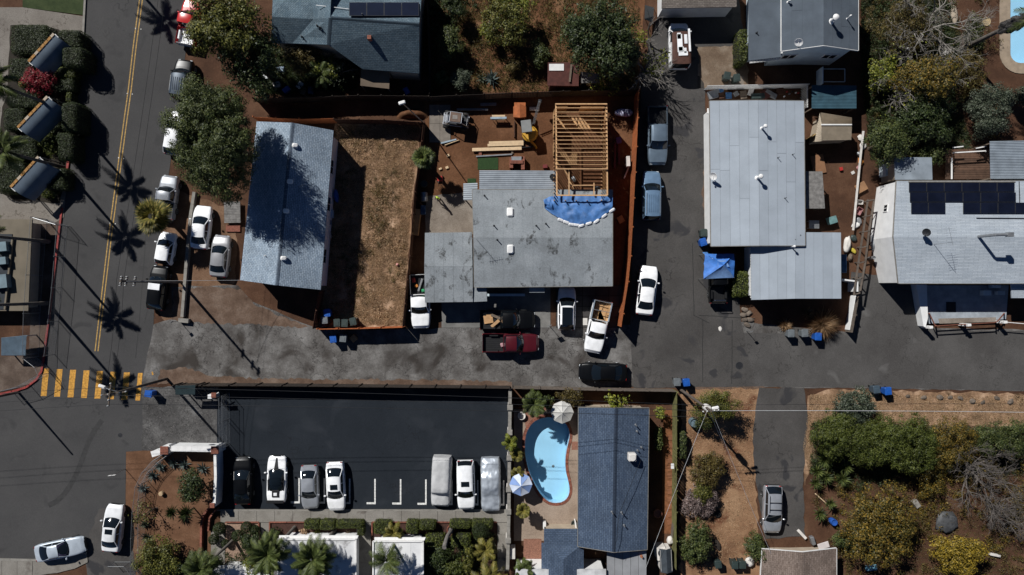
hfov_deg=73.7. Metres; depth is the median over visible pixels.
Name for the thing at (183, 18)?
pickup truck
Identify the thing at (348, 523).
hedge
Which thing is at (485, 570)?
palm tree
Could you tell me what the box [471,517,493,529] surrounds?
hedge
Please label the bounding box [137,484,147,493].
agave
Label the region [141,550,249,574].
scrub
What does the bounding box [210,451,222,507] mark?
garden wall
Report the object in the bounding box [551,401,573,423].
parasol
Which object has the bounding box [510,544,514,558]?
white cabinet
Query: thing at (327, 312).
wheeled bin
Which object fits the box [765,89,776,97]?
scrap board
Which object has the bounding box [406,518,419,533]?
hedge
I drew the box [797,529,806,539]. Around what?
plank
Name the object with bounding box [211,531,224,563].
corner path
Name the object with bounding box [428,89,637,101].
fence
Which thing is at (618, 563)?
patio roof
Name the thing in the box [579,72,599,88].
lean to
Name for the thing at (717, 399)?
tree
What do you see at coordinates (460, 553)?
scrub
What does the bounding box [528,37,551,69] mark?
shrub
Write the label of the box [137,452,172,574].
chain link fence
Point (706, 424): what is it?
shrub
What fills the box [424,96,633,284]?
works yard
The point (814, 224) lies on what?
table frame
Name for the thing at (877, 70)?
shrub
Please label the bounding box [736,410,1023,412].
overhead wire
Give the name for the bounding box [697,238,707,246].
wheeled bin
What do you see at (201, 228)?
parked car
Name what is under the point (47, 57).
shelter
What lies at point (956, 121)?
undergrowth
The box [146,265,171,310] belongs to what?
parked car
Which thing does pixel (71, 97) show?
hedge
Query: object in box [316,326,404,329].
fence
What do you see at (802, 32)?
grey roof house
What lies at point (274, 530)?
shrub
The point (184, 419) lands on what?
gate apron
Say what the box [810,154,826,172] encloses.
plywood panel
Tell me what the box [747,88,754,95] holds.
scrap board
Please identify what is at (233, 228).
step brick
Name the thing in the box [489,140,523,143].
plank
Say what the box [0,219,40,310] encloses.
corner building
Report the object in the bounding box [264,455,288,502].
sports car
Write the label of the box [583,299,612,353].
pickup truck
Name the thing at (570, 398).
shrub
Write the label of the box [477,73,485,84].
cactus
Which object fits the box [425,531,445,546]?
hedge
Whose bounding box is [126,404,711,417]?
overhead wire
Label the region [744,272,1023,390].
drive apron
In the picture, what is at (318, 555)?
palm tree
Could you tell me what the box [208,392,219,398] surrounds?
gate post
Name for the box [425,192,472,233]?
works patio
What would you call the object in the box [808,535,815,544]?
boat trailer
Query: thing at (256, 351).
alley
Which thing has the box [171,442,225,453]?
garden wall
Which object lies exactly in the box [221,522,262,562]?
gravel bed
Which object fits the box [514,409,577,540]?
pool terrace
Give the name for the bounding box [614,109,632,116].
tarp bundle
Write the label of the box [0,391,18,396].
utility pole
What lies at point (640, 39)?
sapling
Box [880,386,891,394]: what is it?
wheeled bin
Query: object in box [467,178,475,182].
grass mat
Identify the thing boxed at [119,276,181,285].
utility pole
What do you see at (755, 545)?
shrub
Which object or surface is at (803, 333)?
wheeled bin
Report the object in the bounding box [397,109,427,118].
soil mound
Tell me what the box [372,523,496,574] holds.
planter soil
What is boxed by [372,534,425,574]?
white bungalow
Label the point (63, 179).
hedge
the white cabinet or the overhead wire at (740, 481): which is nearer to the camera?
the overhead wire at (740, 481)
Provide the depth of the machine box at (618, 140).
67.40 m
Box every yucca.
[163,505,177,519]
[177,504,194,523]
[810,478,822,489]
[811,464,825,479]
[814,506,828,522]
[817,452,833,469]
[820,469,833,483]
[825,497,836,509]
[835,471,851,486]
[839,459,853,474]
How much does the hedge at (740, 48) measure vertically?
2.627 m
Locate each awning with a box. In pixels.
[1,334,36,355]
[360,69,393,94]
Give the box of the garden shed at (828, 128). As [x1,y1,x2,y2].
[806,113,851,143]
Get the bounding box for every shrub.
[18,81,34,88]
[39,131,58,158]
[41,189,59,199]
[130,533,181,574]
[239,530,260,552]
[241,557,253,574]
[267,527,280,536]
[280,44,322,77]
[299,528,308,534]
[311,54,341,80]
[319,50,356,87]
[424,543,454,574]
[435,23,466,61]
[440,0,466,21]
[441,557,463,574]
[450,69,471,91]
[461,544,474,574]
[478,21,492,39]
[492,0,537,9]
[504,57,522,75]
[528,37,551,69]
[543,394,554,409]
[554,387,583,405]
[652,424,663,451]
[654,406,665,418]
[676,517,712,566]
[679,482,719,519]
[688,449,727,488]
[691,480,713,506]
[692,411,715,431]
[743,530,768,562]
[809,407,873,461]
[830,531,852,547]
[832,384,879,425]
[843,411,908,469]
[867,52,897,91]
[875,409,942,475]
[910,144,950,165]
[910,463,947,499]
[930,415,980,469]
[953,47,989,102]
[962,11,988,50]
[963,81,1018,140]
[971,417,1023,458]
[1012,86,1023,105]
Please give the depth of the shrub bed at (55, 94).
67.93 m
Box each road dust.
[157,367,511,388]
[171,286,307,327]
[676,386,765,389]
[701,171,703,207]
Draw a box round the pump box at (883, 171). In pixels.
[879,160,887,177]
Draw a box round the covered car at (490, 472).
[480,456,500,510]
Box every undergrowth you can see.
[250,30,358,94]
[808,423,1023,486]
[860,0,973,159]
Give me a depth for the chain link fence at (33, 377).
66.93 m
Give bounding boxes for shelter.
[10,156,61,202]
[17,96,63,142]
[27,33,71,74]
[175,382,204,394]
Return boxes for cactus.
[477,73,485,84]
[483,70,499,87]
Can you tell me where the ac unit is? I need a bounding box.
[654,542,665,560]
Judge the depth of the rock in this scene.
67.64 m
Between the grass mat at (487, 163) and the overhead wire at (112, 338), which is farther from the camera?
the grass mat at (487, 163)
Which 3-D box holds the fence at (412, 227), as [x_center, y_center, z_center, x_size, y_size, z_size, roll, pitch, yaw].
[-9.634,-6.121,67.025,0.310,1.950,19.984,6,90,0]
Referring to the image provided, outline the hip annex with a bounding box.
[541,524,583,574]
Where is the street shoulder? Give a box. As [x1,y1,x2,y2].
[83,508,135,574]
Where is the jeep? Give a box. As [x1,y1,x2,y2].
[707,258,727,303]
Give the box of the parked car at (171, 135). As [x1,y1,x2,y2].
[163,111,183,155]
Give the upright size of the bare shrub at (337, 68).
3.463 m
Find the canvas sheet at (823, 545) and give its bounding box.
[817,541,829,548]
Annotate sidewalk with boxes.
[220,509,506,521]
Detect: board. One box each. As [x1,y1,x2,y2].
[483,312,493,323]
[491,319,499,326]
[707,89,719,99]
[718,92,724,99]
[725,92,731,98]
[740,90,746,98]
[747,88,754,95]
[751,93,764,99]
[760,89,770,99]
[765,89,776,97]
[776,87,784,94]
[854,181,867,193]
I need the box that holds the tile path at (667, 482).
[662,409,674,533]
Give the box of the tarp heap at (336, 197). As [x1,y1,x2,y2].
[333,189,338,202]
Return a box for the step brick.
[226,225,240,231]
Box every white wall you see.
[841,279,857,291]
[845,295,855,329]
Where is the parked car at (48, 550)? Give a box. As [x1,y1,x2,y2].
[34,534,87,561]
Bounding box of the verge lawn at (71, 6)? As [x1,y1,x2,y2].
[23,0,82,14]
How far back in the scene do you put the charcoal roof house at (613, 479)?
64.55 m
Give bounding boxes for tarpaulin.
[544,196,612,224]
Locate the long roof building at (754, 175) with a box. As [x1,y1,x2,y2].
[704,100,840,299]
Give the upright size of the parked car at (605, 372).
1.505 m
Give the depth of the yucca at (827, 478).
66.77 m
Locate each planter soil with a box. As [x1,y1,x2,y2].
[270,523,355,538]
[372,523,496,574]
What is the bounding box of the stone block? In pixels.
[911,499,920,508]
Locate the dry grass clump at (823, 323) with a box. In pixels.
[805,305,839,339]
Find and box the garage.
[657,0,736,17]
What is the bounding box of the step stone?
[583,318,587,324]
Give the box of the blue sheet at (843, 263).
[841,254,846,272]
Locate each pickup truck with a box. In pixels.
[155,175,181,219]
[175,0,204,47]
[408,274,430,328]
[480,308,534,331]
[482,332,538,354]
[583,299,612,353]
[646,106,669,165]
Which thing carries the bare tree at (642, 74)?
on the ground at (296, 304)
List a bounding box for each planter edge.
[225,521,259,534]
[269,521,303,529]
[371,521,495,535]
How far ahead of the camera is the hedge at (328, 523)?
66.92 m
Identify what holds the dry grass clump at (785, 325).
on the ground at (296, 304)
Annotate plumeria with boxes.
[601,389,632,406]
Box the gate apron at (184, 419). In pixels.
[141,386,218,450]
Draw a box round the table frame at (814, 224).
[806,220,818,228]
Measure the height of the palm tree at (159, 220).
4.837 m
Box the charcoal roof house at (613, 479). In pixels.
[577,404,648,552]
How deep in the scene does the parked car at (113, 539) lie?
66.96 m
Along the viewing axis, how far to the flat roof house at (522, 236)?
64.90 m
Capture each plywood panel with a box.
[412,209,420,235]
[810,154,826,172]
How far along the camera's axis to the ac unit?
66.90 m
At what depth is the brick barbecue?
67.12 m
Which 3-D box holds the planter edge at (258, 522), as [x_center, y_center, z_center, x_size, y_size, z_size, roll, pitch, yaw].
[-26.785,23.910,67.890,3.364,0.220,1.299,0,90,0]
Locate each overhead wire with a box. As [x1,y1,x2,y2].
[1,387,99,393]
[8,395,106,401]
[104,281,116,394]
[111,281,123,394]
[113,395,697,410]
[116,3,157,280]
[124,4,164,275]
[126,387,711,405]
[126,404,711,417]
[189,280,225,280]
[646,412,706,566]
[712,404,810,405]
[712,412,770,552]
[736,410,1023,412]
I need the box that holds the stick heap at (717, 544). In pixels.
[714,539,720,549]
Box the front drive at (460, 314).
[442,284,549,327]
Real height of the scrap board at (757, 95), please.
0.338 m
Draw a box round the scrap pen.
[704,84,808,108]
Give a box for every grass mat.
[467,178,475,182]
[478,158,497,169]
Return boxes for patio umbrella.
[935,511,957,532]
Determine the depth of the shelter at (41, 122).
65.43 m
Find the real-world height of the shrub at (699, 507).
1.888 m
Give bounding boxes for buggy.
[443,110,469,130]
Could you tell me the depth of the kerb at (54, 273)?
67.85 m
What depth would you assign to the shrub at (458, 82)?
66.43 m
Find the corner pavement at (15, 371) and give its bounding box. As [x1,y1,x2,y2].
[0,221,58,390]
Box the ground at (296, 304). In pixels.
[0,0,1023,574]
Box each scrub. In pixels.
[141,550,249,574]
[252,40,359,96]
[424,531,498,574]
[425,0,477,94]
[809,419,944,491]
[812,450,1023,574]
[864,0,1003,145]
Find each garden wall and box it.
[151,442,175,456]
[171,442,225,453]
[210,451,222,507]
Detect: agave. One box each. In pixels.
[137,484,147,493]
[140,521,149,528]
[141,533,149,542]
[147,470,158,482]
[154,461,165,472]
[168,456,178,468]
[176,458,190,470]
[196,462,208,474]
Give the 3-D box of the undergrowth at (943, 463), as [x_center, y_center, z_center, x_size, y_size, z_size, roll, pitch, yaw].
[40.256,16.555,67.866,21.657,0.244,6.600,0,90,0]
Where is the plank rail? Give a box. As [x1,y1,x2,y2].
[852,131,863,229]
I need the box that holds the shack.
[547,63,578,90]
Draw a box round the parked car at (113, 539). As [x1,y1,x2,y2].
[100,503,127,552]
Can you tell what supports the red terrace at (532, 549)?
on the pool terrace at (530, 526)
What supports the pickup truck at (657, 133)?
on the lane
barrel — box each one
[688,417,696,426]
[828,517,837,525]
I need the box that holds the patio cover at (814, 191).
[805,171,824,209]
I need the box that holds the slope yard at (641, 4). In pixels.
[429,0,644,94]
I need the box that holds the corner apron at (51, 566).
[33,554,87,574]
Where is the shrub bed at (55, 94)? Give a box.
[0,24,67,202]
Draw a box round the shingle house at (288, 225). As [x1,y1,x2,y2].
[240,121,337,289]
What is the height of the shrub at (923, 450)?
4.934 m
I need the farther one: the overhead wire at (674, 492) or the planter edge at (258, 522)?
the planter edge at (258, 522)
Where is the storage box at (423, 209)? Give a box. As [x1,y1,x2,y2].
[421,205,425,214]
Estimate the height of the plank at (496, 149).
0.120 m
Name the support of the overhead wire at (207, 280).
attached to the utility pole at (126, 280)
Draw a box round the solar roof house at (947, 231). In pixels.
[871,180,1023,328]
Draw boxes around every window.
[323,248,326,263]
[327,197,330,211]
[330,159,333,174]
[780,54,797,58]
[820,54,838,58]
[883,204,887,211]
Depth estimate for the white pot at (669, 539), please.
67.45 m
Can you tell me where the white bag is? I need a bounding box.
[745,557,753,566]
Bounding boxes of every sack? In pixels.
[843,236,850,252]
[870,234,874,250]
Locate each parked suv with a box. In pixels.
[169,59,196,99]
[455,459,476,508]
[640,171,663,220]
[760,484,784,532]
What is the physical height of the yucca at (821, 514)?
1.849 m
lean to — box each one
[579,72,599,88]
[879,157,931,183]
[972,141,1023,179]
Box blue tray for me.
[865,564,876,570]
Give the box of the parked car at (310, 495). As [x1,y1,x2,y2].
[298,464,320,508]
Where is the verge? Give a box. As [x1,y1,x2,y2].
[804,389,1023,481]
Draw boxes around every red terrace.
[523,539,540,558]
[524,406,547,426]
[572,442,577,449]
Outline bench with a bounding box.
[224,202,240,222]
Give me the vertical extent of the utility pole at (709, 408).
9.540 m
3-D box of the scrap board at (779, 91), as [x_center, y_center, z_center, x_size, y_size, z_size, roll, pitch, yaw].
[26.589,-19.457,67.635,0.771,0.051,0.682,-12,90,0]
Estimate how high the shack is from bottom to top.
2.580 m
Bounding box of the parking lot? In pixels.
[216,388,508,508]
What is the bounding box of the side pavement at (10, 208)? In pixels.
[0,7,82,223]
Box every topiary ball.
[208,534,219,544]
[213,522,225,534]
[221,539,228,546]
[231,530,243,541]
[240,521,252,532]
[250,525,259,534]
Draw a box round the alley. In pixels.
[142,285,1023,390]
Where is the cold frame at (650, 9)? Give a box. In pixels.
[644,5,653,22]
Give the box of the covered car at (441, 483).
[431,454,451,505]
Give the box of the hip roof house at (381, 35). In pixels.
[271,0,423,80]
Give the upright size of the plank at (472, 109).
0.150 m
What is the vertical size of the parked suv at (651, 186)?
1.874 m
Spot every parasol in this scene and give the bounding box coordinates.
[509,474,531,495]
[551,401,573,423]
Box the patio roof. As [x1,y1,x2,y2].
[607,551,645,574]
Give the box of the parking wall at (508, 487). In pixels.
[505,388,512,568]
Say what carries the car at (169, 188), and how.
on the street
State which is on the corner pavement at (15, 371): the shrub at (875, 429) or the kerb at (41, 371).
the kerb at (41, 371)
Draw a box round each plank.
[457,108,487,110]
[472,147,521,151]
[476,154,511,156]
[480,103,495,105]
[488,143,523,146]
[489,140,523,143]
[490,117,506,118]
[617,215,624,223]
[797,529,806,539]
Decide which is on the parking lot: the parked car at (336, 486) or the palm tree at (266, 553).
the parked car at (336, 486)
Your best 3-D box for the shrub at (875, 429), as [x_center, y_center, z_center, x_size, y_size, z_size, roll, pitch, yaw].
[34.458,14.630,65.812,6.431,4.475,5.775,0,90,0]
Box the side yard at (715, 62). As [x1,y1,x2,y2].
[697,45,748,89]
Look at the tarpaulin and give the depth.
64.63 m
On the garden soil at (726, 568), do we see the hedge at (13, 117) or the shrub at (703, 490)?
the shrub at (703, 490)
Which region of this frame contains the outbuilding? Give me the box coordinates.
[759,547,836,574]
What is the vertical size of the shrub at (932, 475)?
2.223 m
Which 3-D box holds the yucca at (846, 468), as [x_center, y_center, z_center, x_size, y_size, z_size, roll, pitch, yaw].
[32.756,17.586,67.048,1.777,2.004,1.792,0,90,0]
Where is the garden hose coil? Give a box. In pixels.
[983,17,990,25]
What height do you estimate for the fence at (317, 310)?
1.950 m
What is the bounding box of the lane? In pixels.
[630,0,754,387]
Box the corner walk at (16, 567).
[0,561,32,574]
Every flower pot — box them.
[518,412,525,419]
[654,509,661,517]
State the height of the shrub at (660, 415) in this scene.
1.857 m
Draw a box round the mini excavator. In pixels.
[521,99,541,148]
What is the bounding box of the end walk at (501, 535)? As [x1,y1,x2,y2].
[497,522,508,570]
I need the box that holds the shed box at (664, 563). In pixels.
[657,543,672,573]
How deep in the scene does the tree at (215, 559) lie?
65.52 m
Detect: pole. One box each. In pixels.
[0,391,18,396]
[98,377,167,406]
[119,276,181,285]
[398,100,422,121]
[678,388,718,411]
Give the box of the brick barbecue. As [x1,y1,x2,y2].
[510,156,524,170]
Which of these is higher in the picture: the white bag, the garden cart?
the garden cart
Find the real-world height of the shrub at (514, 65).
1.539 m
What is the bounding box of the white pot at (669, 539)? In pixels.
[667,536,672,543]
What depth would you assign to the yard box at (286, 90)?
67.55 m
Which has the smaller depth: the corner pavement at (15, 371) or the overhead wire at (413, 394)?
the overhead wire at (413, 394)
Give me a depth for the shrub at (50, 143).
66.93 m
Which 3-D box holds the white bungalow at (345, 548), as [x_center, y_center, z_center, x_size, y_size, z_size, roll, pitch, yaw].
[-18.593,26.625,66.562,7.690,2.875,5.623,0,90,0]
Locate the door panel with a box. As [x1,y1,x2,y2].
[625,156,629,167]
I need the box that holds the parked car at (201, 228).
[189,205,214,249]
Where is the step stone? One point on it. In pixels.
(585, 321)
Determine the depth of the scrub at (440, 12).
67.65 m
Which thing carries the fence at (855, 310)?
on the ground at (296, 304)
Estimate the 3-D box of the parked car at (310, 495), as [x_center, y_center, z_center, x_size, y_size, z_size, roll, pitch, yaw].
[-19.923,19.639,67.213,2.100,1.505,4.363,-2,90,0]
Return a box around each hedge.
[0,161,28,195]
[2,135,44,160]
[3,108,30,133]
[7,90,46,109]
[9,58,38,83]
[10,24,57,57]
[46,168,75,191]
[50,119,64,134]
[54,67,82,81]
[54,78,81,94]
[57,132,85,164]
[58,29,91,51]
[61,102,91,136]
[62,47,97,74]
[65,92,77,102]
[304,518,321,529]
[319,518,336,529]
[336,518,365,528]
[357,524,365,535]
[373,518,393,534]
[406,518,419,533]
[418,518,436,529]
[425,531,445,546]
[449,517,471,528]
[451,531,471,547]
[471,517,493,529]
[677,429,686,458]
[729,270,748,297]
[732,29,747,68]
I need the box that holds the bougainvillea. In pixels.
[20,66,57,98]
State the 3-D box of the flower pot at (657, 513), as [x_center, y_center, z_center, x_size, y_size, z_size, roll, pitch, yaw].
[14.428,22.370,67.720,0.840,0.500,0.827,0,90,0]
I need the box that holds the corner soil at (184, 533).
[126,450,213,574]
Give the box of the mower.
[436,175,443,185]
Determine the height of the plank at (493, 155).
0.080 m
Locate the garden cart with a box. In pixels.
[826,216,837,224]
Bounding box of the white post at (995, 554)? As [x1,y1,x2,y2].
[989,552,1000,556]
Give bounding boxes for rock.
[951,5,957,22]
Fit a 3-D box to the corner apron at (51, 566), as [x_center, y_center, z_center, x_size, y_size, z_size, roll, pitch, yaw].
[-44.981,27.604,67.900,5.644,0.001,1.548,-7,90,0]
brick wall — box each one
[199,507,209,553]
[207,507,219,530]
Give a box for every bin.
[144,389,156,397]
[321,316,329,323]
[323,309,331,316]
[329,334,337,342]
[333,319,341,326]
[339,334,348,341]
[341,319,349,326]
[349,317,357,325]
[349,334,357,341]
[672,377,680,385]
[681,377,689,386]
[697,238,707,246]
[698,229,707,236]
[712,557,721,568]
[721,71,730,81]
[729,558,737,568]
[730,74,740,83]
[736,557,745,568]
[784,329,794,336]
[797,329,808,336]
[811,332,821,340]
[868,384,880,393]
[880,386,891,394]
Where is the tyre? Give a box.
[714,510,720,516]
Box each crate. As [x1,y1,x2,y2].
[856,207,862,215]
[857,200,862,204]
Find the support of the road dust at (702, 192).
on the lane
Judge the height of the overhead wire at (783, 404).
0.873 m
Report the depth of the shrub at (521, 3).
65.10 m
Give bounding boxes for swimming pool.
[522,414,571,505]
[999,0,1023,73]
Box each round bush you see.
[53,128,67,142]
[472,521,488,538]
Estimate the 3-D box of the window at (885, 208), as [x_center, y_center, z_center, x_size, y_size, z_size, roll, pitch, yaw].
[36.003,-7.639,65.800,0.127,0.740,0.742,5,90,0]
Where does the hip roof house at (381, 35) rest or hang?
on the ground at (296, 304)
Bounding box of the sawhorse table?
[492,115,504,119]
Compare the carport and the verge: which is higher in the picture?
the carport
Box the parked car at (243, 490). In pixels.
[230,456,254,504]
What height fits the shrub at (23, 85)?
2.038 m
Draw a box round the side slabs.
[698,64,743,87]
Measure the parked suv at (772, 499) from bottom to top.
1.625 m
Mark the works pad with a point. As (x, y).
(438, 133)
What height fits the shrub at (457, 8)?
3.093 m
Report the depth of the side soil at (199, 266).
67.99 m
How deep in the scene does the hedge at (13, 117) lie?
66.83 m
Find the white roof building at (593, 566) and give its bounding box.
[515,559,605,574]
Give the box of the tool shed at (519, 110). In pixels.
[513,102,525,118]
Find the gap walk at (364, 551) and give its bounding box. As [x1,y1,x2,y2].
[356,522,370,574]
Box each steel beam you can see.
[613,142,615,168]
[617,144,619,164]
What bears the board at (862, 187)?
on the ground at (296, 304)
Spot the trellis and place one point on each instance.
(858, 262)
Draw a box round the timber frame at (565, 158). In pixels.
[553,103,607,200]
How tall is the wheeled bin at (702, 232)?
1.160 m
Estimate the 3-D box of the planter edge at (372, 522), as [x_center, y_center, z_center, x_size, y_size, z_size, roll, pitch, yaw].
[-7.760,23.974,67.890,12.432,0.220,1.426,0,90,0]
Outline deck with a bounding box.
[945,146,989,179]
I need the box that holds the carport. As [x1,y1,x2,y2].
[802,85,856,113]
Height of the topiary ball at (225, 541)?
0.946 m
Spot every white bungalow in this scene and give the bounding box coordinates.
[215,561,276,574]
[277,532,358,574]
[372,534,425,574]
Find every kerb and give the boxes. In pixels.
[0,358,44,394]
[0,552,86,560]
[42,208,62,357]
[82,0,86,33]
[217,509,505,510]
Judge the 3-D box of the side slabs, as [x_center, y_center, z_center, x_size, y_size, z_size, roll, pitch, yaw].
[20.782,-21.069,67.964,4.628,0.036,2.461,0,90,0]
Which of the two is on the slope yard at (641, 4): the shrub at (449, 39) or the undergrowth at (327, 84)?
the shrub at (449, 39)
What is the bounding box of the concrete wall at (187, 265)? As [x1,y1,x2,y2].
[178,192,196,322]
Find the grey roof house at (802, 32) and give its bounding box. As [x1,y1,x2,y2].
[746,0,858,84]
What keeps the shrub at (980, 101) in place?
on the ground at (296, 304)
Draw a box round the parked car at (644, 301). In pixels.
[634,265,659,315]
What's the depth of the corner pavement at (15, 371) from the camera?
67.95 m
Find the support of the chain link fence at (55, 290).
on the street
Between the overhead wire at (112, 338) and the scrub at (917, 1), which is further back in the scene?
the scrub at (917, 1)
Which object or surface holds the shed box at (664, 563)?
on the ground at (296, 304)
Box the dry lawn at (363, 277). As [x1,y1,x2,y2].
[318,123,421,327]
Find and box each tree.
[0,63,44,106]
[0,130,65,173]
[0,215,50,253]
[0,298,48,305]
[133,197,173,235]
[158,71,262,207]
[175,466,210,504]
[175,550,230,574]
[181,539,234,574]
[182,0,276,65]
[216,29,281,104]
[245,525,296,574]
[290,528,336,574]
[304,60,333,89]
[368,532,403,574]
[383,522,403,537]
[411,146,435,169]
[471,561,507,574]
[473,536,498,563]
[480,0,530,47]
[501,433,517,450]
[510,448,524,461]
[510,466,523,476]
[514,557,533,574]
[516,502,530,518]
[522,388,546,417]
[557,0,640,79]
[618,39,646,70]
[630,33,678,89]
[646,10,666,51]
[688,388,743,423]
[837,479,920,569]
[859,0,946,56]
[862,117,915,168]
[865,28,976,115]
[879,0,998,71]
[886,93,955,146]
[887,53,964,101]
[927,534,990,574]
[946,441,1023,532]
[958,7,1023,51]
[977,490,1023,540]
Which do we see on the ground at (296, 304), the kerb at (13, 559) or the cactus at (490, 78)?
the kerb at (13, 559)
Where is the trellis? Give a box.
[850,199,874,295]
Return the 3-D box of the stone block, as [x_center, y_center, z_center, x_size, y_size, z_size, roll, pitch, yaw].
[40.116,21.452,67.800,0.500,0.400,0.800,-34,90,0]
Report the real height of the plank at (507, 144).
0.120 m
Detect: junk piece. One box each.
[850,235,856,240]
[855,217,861,223]
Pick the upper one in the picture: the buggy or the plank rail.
the buggy
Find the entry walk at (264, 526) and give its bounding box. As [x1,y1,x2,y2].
[261,522,268,537]
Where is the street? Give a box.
[0,0,185,558]
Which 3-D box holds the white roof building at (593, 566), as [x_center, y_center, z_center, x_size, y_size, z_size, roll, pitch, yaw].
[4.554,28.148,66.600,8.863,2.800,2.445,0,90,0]
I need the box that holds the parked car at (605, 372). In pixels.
[578,361,626,383]
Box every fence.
[0,358,49,391]
[22,217,46,358]
[32,217,70,226]
[44,225,66,355]
[107,562,135,574]
[130,455,162,574]
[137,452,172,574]
[172,382,509,388]
[218,396,226,447]
[221,393,229,448]
[252,94,428,103]
[252,116,336,123]
[312,291,324,328]
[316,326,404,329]
[333,118,422,126]
[402,122,426,326]
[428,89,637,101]
[511,385,675,391]
[617,88,640,326]
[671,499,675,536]
[672,389,677,568]
[845,296,860,332]
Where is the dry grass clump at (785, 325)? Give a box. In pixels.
[778,318,792,330]
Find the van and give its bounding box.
[667,23,691,70]
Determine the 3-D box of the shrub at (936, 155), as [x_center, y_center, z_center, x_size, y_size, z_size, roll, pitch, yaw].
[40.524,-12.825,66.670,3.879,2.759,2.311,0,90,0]
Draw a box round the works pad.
[429,105,450,142]
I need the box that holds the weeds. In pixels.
[834,450,1022,574]
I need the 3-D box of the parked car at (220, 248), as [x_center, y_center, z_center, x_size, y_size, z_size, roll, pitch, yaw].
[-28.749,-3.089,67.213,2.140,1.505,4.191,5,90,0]
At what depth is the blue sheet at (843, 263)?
66.90 m
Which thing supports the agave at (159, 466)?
on the corner soil at (184, 533)
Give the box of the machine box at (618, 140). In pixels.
[615,137,621,143]
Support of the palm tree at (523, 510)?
on the ground at (296, 304)
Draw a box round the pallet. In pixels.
[529,107,538,110]
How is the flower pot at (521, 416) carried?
on the pool terrace at (530, 526)
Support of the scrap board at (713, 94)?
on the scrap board
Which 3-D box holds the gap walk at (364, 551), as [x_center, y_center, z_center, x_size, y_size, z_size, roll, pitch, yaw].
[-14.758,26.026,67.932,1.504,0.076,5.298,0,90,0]
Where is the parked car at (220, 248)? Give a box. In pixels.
[208,235,232,277]
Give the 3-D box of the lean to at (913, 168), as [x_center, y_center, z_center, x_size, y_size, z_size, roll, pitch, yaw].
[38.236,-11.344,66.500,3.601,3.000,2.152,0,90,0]
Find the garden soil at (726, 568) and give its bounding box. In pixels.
[678,387,759,574]
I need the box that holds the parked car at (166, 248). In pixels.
[154,232,179,265]
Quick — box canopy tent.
[700,252,734,278]
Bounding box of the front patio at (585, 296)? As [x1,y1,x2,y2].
[556,285,621,327]
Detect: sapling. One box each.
[128,496,157,525]
[589,64,620,96]
[625,16,650,46]
[639,47,670,81]
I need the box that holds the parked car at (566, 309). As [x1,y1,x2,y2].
[556,287,577,329]
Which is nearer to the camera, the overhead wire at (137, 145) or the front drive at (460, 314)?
the overhead wire at (137, 145)
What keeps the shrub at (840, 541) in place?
on the ground at (296, 304)
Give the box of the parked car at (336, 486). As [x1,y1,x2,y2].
[324,460,346,510]
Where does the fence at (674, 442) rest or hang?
on the ground at (296, 304)
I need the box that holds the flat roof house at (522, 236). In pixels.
[424,170,612,302]
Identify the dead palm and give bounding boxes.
[442,526,456,548]
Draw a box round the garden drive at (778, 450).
[753,387,807,538]
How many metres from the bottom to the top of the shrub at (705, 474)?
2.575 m
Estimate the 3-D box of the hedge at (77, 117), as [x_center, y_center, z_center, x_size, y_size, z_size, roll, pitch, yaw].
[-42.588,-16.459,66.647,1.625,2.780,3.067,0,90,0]
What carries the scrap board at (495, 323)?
in the pickup truck at (516, 319)
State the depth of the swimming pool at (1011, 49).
67.93 m
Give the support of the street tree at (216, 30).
on the ground at (296, 304)
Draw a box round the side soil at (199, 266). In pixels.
[158,191,236,320]

